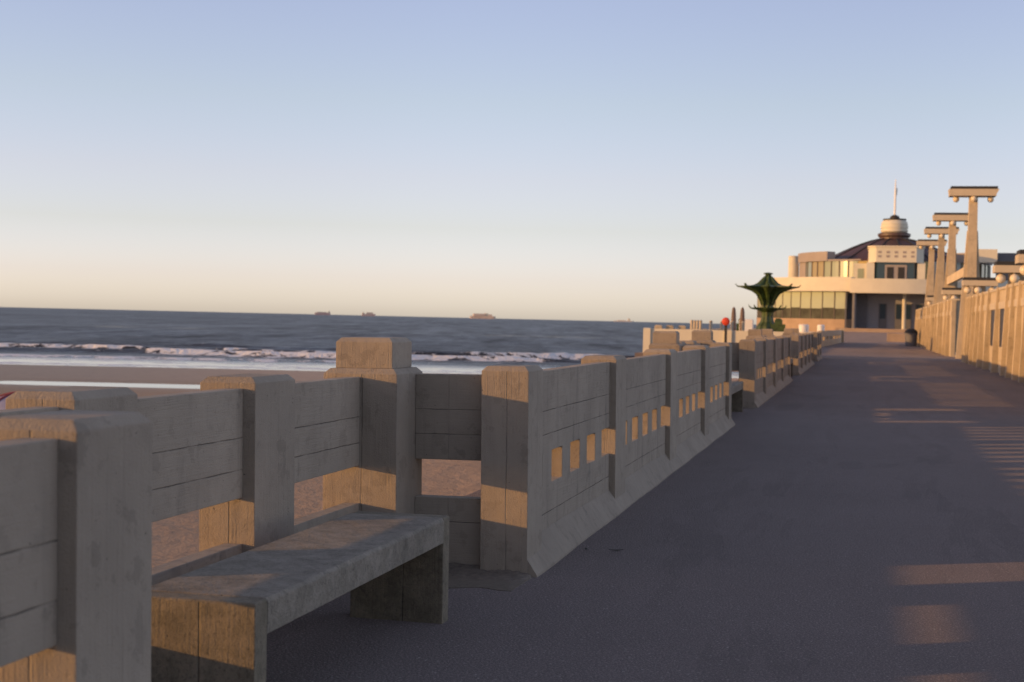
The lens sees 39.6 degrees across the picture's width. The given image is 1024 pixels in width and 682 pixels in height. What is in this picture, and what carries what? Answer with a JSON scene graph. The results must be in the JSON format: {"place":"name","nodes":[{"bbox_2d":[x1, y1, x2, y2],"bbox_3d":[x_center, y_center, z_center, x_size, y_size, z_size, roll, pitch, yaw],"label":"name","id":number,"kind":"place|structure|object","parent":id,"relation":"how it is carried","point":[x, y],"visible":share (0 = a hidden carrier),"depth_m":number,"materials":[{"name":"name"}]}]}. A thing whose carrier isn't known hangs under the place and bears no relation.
{"place":"outdoors","nodes":[
{"label":"outdoors","id":0,"kind":"place"},
{"bbox_2d":[0,324,738,377],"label":"sea","id":1,"kind":"structure","parent":0,"point":[59,345],"depth_m":203.26,"materials":[{"name":"liquid"}]},
{"bbox_2d":[0,364,738,567],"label":"beach","id":2,"kind":"structure","parent":0,"point":[175,537],"depth_m":48.55,"materials":[{"name":"beige sand"}]},
{"bbox_2d":[0,391,15,409],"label":"beach tent","id":3,"kind":"object","parent":2,"relation":"on","point":[4,396],"visible":0.12,"depth_m":65.60,"materials":[{"name":"purple fabric"}]},
{"bbox_2d":[0,381,199,388],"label":"tide pool","id":4,"kind":"structure","parent":2,"relation":"on","point":[142,385],"depth_m":96.42,"materials":[{"name":"grey liquid"}]},
{"bbox_2d":[0,307,755,338],"bbox_3d":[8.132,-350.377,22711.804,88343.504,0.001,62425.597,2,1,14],"label":"open sea","id":5,"kind":"structure","parent":0,"point":[305,322],"depth_m":873.91,"materials":[{"name":"liquid"}]},
{"bbox_2d":[315,311,330,314],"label":"cargo ship","id":6,"kind":"object","parent":5,"relation":"on","point":[323,313],"visible":0.87,"depth_m":9409.78,"materials":[{"name":"red paint"}]},
{"bbox_2d":[362,312,375,315],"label":"cargo ship","id":7,"kind":"object","parent":5,"relation":"on","point":[369,314],"visible":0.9,"depth_m":9445.34,"materials":[{"name":"paint"}]},
{"bbox_2d":[470,313,495,318],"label":"cargo ship","id":8,"kind":"object","parent":5,"relation":"on","point":[482,316],"visible":0.94,"depth_m":9485.84,"materials":[{"name":"beige paint"}]},
{"bbox_2d":[614,319,633,321],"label":"cargo ship","id":9,"kind":"object","parent":5,"relation":"on","point":[623,321],"visible":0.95,"depth_m":13943.90,"materials":[{"name":"grey paint"}]},
{"bbox_2d":[0,0,1023,337],"label":"sky","id":10,"kind":"structure","parent":0,"point":[583,160],"materials":[{"name":"blue"}]},
{"bbox_2d":[266,341,1023,681],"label":"pier deck","id":11,"kind":"structure","parent":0,"point":[848,511],"depth_m":8.07,"materials":[{"name":"concrete"}]},
{"bbox_2d":[0,410,152,681],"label":"parapet","id":12,"kind":"structure","parent":11,"relation":"on","point":[75,542],"depth_m":3.31,"materials":[{"name":"concrete"}]},
{"bbox_2d":[0,337,481,585],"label":"alcove wall","id":13,"kind":"structure","parent":11,"relation":"on","point":[368,423],"depth_m":6.86,"materials":[{"name":"concrete"}]},
{"bbox_2d":[151,511,448,681],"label":"bench","id":14,"kind":"object","parent":11,"relation":"on","point":[219,621],"visible":0.9,"depth_m":5.07,"materials":[{"name":"concrete"}]},
{"bbox_2d":[448,577,529,590],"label":"alcove floor","id":15,"kind":"structure","parent":11,"relation":"on","point":[491,584],"depth_m":7.47,"materials":[{"name":"grey concrete"}]},
{"bbox_2d":[449,563,517,581],"bbox_3d":[-0.260,1.256,7.735,0.718,0.050,0.293,2,1,14],"label":"sand drift","id":16,"kind":"object","parent":15,"relation":"on","point":[458,570],"visible":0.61,"depth_m":7.71,"materials":[{"name":"beige sand"}]},
{"bbox_2d":[488,569,531,580],"bbox_3d":[-0.046,1.264,7.672,0.314,0.045,0.192,2,1,14],"label":"sand drift","id":17,"kind":"object","parent":15,"relation":"on","point":[514,575],"visible":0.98,"depth_m":7.69,"materials":[{"name":"beige sand"}]},
{"bbox_2d":[480,342,734,577],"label":"parapet","id":18,"kind":"structure","parent":11,"relation":"on","point":[573,457],"depth_m":9.39,"materials":[{"name":"concrete"}]},
{"bbox_2d":[654,325,662,328],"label":"stub post","id":19,"kind":"object","parent":11,"relation":"on","point":[658,327],"visible":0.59,"depth_m":66.13,"materials":[{"name":"concrete"}]},
{"bbox_2d":[666,325,673,328],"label":"stub post","id":20,"kind":"object","parent":11,"relation":"on","point":[669,326],"visible":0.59,"depth_m":66.21,"materials":[{"name":"concrete"}]},
{"bbox_2d":[690,320,693,329],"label":"pale bollard","id":21,"kind":"object","parent":11,"relation":"on","point":[691,324],"visible":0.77,"depth_m":73.45,"materials":[{"name":"beige concrete"}]},
{"bbox_2d":[649,330,738,370],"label":"alcove wall","id":22,"kind":"structure","parent":11,"relation":"on","point":[666,339],"depth_m":21.27,"materials":[{"name":"concrete"}]},
{"bbox_2d":[696,320,698,329],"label":"pale bollard","id":23,"kind":"object","parent":11,"relation":"on","point":[697,324],"visible":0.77,"depth_m":74.19,"materials":[{"name":"beige concrete"}]},
{"bbox_2d":[699,320,701,329],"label":"pale bollard","id":24,"kind":"object","parent":11,"relation":"on","point":[700,324],"visible":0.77,"depth_m":74.54,"materials":[{"name":"beige concrete"}]},
{"bbox_2d":[722,317,729,341],"bbox_3d":[9.451,-0.206,62.951,0.360,1.680,0.250,2,1,14],"label":"lifebuoy stand","id":25,"kind":"object","parent":11,"relation":"on","point":[725,321],"visible":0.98,"depth_m":62.90,"materials":[{"name":"red plastic"}]},
{"bbox_2d":[643,328,810,351],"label":"head parapet","id":26,"kind":"structure","parent":11,"relation":"on","point":[718,336],"depth_m":64.00,"materials":[{"name":"beige paint"}]},
{"bbox_2d":[731,307,735,330],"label":"closed parasol","id":27,"kind":"object","parent":11,"relation":"on","point":[733,316],"visible":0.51,"depth_m":85.20,"materials":[{"name":"brown fabric"}]},
{"bbox_2d":[731,381,742,411],"bbox_3d":[3.217,0.907,21.714,0.451,0.516,2.165,1,1,14],"label":"bench","id":28,"kind":"object","parent":11,"relation":"on","point":[737,398],"visible":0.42,"depth_m":22.63,"materials":[{"name":"concrete"}]},
{"bbox_2d":[740,307,744,330],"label":"closed parasol","id":29,"kind":"object","parent":11,"relation":"on","point":[742,315],"visible":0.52,"depth_m":85.88,"materials":[{"name":"brown fabric"}]},
{"bbox_2d":[739,319,753,330],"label":"white cabinet","id":30,"kind":"object","parent":11,"relation":"on","point":[749,323],"visible":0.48,"depth_m":88.76,"materials":[{"name":"paint"}]},
{"bbox_2d":[746,329,774,339],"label":"alcove wall","id":31,"kind":"structure","parent":11,"relation":"on","point":[757,333],"depth_m":35.62,"materials":[{"name":"concrete"}]},
{"bbox_2d":[739,335,792,407],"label":"parapet","id":32,"kind":"structure","parent":11,"relation":"on","point":[764,369],"depth_m":26.59,"materials":[{"name":"concrete"}]},
{"bbox_2d":[735,272,800,328],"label":"iron canopy","id":33,"kind":"object","parent":11,"relation":"on","point":[767,289],"visible":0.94,"depth_m":103.07,"materials":[{"name":"green metal"}]},
{"bbox_2d":[771,318,785,331],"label":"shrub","id":34,"kind":"object","parent":11,"relation":"on","point":[777,326],"visible":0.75,"depth_m":99.19,"materials":[{"name":"plant"}]},
{"bbox_2d":[782,328,798,334],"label":"alcove wall","id":35,"kind":"structure","parent":11,"relation":"on","point":[788,331],"depth_m":51.74,"materials":[{"name":"concrete"}]},
{"bbox_2d":[791,359,792,376],"bbox_3d":[7.200,0.747,37.849,0.451,0.516,2.165,1,1,14],"label":"bench","id":36,"kind":"object","parent":11,"relation":"on","point":[791,367],"visible":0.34,"depth_m":38.76,"materials":[{"name":"concrete"}]},
{"bbox_2d":[790,333,814,374],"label":"parapet","id":37,"kind":"structure","parent":11,"relation":"on","point":[802,351],"depth_m":42.72,"materials":[{"name":"concrete"}]},
{"bbox_2d":[799,324,808,331],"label":"white planter","id":38,"kind":"object","parent":11,"relation":"on","point":[803,327],"visible":0.55,"depth_m":123.17,"materials":[{"name":"paint"}]},
{"bbox_2d":[811,332,822,360],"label":"parapet","id":39,"kind":"structure","parent":11,"relation":"on","point":[817,340],"depth_m":58.05,"materials":[{"name":"concrete"}]},
{"bbox_2d":[817,325,824,331],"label":"white planter","id":40,"kind":"object","parent":11,"relation":"on","point":[820,327],"visible":0.51,"depth_m":122.92,"materials":[{"name":"paint"}]},
{"bbox_2d":[818,329,843,346],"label":"head parapet","id":41,"kind":"structure","parent":11,"relation":"on","point":[831,337],"depth_m":106.74,"materials":[{"name":"concrete"}]},
{"bbox_2d":[844,332,904,342],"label":"ramp","id":42,"kind":"structure","parent":11,"relation":"on","point":[866,336],"depth_m":152.30,"materials":[{"name":"concrete"}]},
{"bbox_2d":[835,328,906,332],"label":"steps","id":43,"kind":"structure","parent":42,"relation":"on","point":[874,330],"depth_m":179.18,"materials":[{"name":"beige concrete"}]},
{"bbox_2d":[756,179,1015,331],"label":"domed pavilion","id":44,"kind":"structure","parent":11,"relation":"on","point":[880,282],"depth_m":191.02,"materials":[{"name":"beige stone"}]},
{"bbox_2d":[758,299,760,317],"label":"window","id":45,"kind":"structure","parent":44,"relation":"in","point":[759,305],"depth_m":205.04,"materials":[{"name":"yellow glass"}]},
{"bbox_2d":[775,293,781,317],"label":"window","id":46,"kind":"structure","parent":44,"relation":"in","point":[778,314],"depth_m":197.67,"materials":[{"name":"yellow glass"}]},
{"bbox_2d":[782,291,790,317],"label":"window","id":47,"kind":"structure","parent":44,"relation":"in","point":[786,296],"depth_m":195.98,"materials":[{"name":"yellow glass"}]},
{"bbox_2d":[790,291,799,317],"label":"window","id":48,"kind":"structure","parent":44,"relation":"in","point":[795,295],"depth_m":194.41,"materials":[{"name":"yellow glass"}]},
{"bbox_2d":[800,291,810,318],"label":"window","id":49,"kind":"structure","parent":44,"relation":"in","point":[805,296],"depth_m":192.95,"materials":[{"name":"yellow glass"}]},
{"bbox_2d":[807,262,811,276],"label":"window","id":50,"kind":"structure","parent":44,"relation":"in","point":[809,264],"depth_m":201.42,"materials":[{"name":"beige glass"}]},
{"bbox_2d":[811,262,816,276],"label":"window","id":51,"kind":"structure","parent":44,"relation":"in","point":[814,264],"depth_m":200.09,"materials":[{"name":"beige"}]},
{"bbox_2d":[810,291,821,318],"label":"window","id":52,"kind":"structure","parent":44,"relation":"in","point":[816,296],"depth_m":191.58,"materials":[{"name":"yellow glass"}]},
{"bbox_2d":[817,261,822,276],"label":"window","id":53,"kind":"structure","parent":44,"relation":"in","point":[819,264],"depth_m":198.78,"materials":[{"name":"beige"}]},
{"bbox_2d":[823,261,830,276],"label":"window","id":54,"kind":"structure","parent":44,"relation":"in","point":[826,264],"depth_m":197.71,"materials":[{"name":"beige glass"}]},
{"bbox_2d":[821,291,833,318],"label":"window","id":55,"kind":"structure","parent":44,"relation":"in","point":[827,296],"depth_m":190.37,"materials":[{"name":"yellow glass"}]},
{"bbox_2d":[830,261,838,276],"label":"window","id":56,"kind":"structure","parent":44,"relation":"in","point":[834,272],"depth_m":196.51,"materials":[{"name":"beige glass"}]},
{"bbox_2d":[834,291,847,318],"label":"window","id":57,"kind":"structure","parent":44,"relation":"in","point":[839,296],"depth_m":189.26,"materials":[{"name":"yellow glass"}]},
{"bbox_2d":[838,261,847,276],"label":"window","id":58,"kind":"structure","parent":44,"relation":"in","point":[843,265],"depth_m":195.41,"materials":[{"name":"yellow glass"}]},
{"bbox_2d":[847,261,857,276],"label":"window","id":59,"kind":"structure","parent":44,"relation":"in","point":[850,268],"depth_m":194.70,"materials":[{"name":"beige glass"}]},
{"bbox_2d":[858,269,863,277],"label":"porch door","id":60,"kind":"structure","parent":44,"relation":"in","point":[860,271],"depth_m":190.79,"materials":[{"name":"beige glass"}]},
{"bbox_2d":[878,303,886,327],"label":"door","id":61,"kind":"structure","parent":44,"relation":"in","point":[882,307],"depth_m":190.88,"materials":[{"name":"grey paint"}]},
{"bbox_2d":[885,265,906,278],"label":"bay door","id":62,"kind":"structure","parent":44,"relation":"in","point":[895,276],"depth_m":188.06,"materials":[{"name":"beige paint"}]},
{"bbox_2d":[895,304,901,328],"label":"door","id":63,"kind":"structure","parent":44,"relation":"in","point":[898,307],"depth_m":190.42,"materials":[{"name":"grey paint"}]},
{"bbox_2d":[906,304,911,328],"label":"door","id":64,"kind":"structure","parent":44,"relation":"in","point":[908,306],"depth_m":190.09,"materials":[{"name":"grey paint"}]},
{"bbox_2d":[915,304,922,313],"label":"door","id":65,"kind":"structure","parent":44,"relation":"in","point":[917,306],"depth_m":189.77,"materials":[{"name":"grey paint"}]},
{"bbox_2d":[980,264,984,276],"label":"window","id":66,"kind":"structure","parent":44,"relation":"in","point":[982,274],"depth_m":196.22,"materials":[{"name":"grey glass"}]},
{"bbox_2d":[985,265,987,276],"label":"window","id":67,"kind":"structure","parent":44,"relation":"in","point":[986,266],"depth_m":197.47,"materials":[{"name":"grey glass"}]},
{"bbox_2d":[887,333,904,341],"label":"stone planter","id":68,"kind":"object","parent":11,"relation":"on","point":[895,337],"visible":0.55,"depth_m":135.69,"materials":[{"name":"beige stone"}]},
{"bbox_2d":[904,329,917,345],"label":"litter bin","id":69,"kind":"object","parent":11,"relation":"on","point":[911,337],"visible":0.99,"depth_m":107.52,"materials":[{"name":"black metal"}]},
{"bbox_2d":[916,239,947,306],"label":"tall lamp","id":70,"kind":"object","parent":11,"relation":"on","point":[931,244],"visible":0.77,"depth_m":107.75,"materials":[{"name":"concrete"}]},
{"bbox_2d":[914,267,963,356],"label":"wind screen","id":71,"kind":"object","parent":11,"relation":"on","point":[935,324],"visible":0.77,"depth_m":80.06,"materials":[{"name":"concrete"}]},
{"bbox_2d":[926,295,933,305],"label":"lamp","id":72,"kind":"object","parent":71,"relation":"on","point":[929,298],"visible":0.23,"depth_m":98.44,"materials":[{"name":"concrete"}]},
{"bbox_2d":[924,227,959,303],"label":"tall lamp","id":73,"kind":"object","parent":11,"relation":"on","point":[941,232],"visible":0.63,"depth_m":94.26,"materials":[{"name":"concrete"}]},
{"bbox_2d":[932,213,967,300],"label":"tall lamp","id":74,"kind":"object","parent":11,"relation":"on","point":[952,219],"visible":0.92,"depth_m":82.60,"materials":[{"name":"concrete"}]},
{"bbox_2d":[941,288,961,351],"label":"lamp","id":75,"kind":"object","parent":11,"relation":"on","point":[954,293],"visible":0.47,"depth_m":79.10,"materials":[{"name":"concrete"}]},
{"bbox_2d":[948,186,998,358],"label":"tall lamp","id":76,"kind":"object","parent":11,"relation":"on","point":[973,194],"visible":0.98,"depth_m":67.09,"materials":[{"name":"concrete"}]},
{"bbox_2d":[962,277,997,293],"bbox_3d":[20.624,-1.001,62.842,1.460,3.590,1.080,2,1,14],"label":"lamp","id":77,"kind":"object","parent":11,"relation":"on","point":[980,284],"visible":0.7,"depth_m":62.42,"materials":[{"name":"concrete"}]},
{"bbox_2d":[961,280,1023,382],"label":"wind screen","id":78,"kind":"object","parent":11,"relation":"on","point":[993,336],"visible":0.88,"depth_m":46.65,"materials":[{"name":"wood"}]},
{"bbox_2d":[990,310,994,345],"bbox_3d":[16.411,-0.442,48.375,0.015,1.230,2.800,2,1,14],"label":"window pane","id":79,"kind":"structure","parent":78,"relation":"in","point":[992,311],"depth_m":49.15,"materials":[{"name":"grey glass"}]},
{"bbox_2d":[999,309,1003,346],"bbox_3d":[15.620,-0.410,45.171,0.015,1.230,2.600,2,1,14],"label":"window pane","id":80,"kind":"structure","parent":78,"relation":"in","point":[1001,310],"depth_m":45.89,"materials":[{"name":"grey glass"}]},
{"bbox_2d":[992,261,1023,284],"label":"lamp","id":81,"kind":"object","parent":78,"relation":"on","point":[1011,269],"visible":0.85,"depth_m":47.35,"materials":[{"name":"concrete"}]},
{"bbox_2d":[1015,250,1023,274],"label":"lamp","id":82,"kind":"object","parent":78,"relation":"on","point":[1019,257],"visible":1,"depth_m":40.31,"materials":[{"name":"concrete"}]}
]}

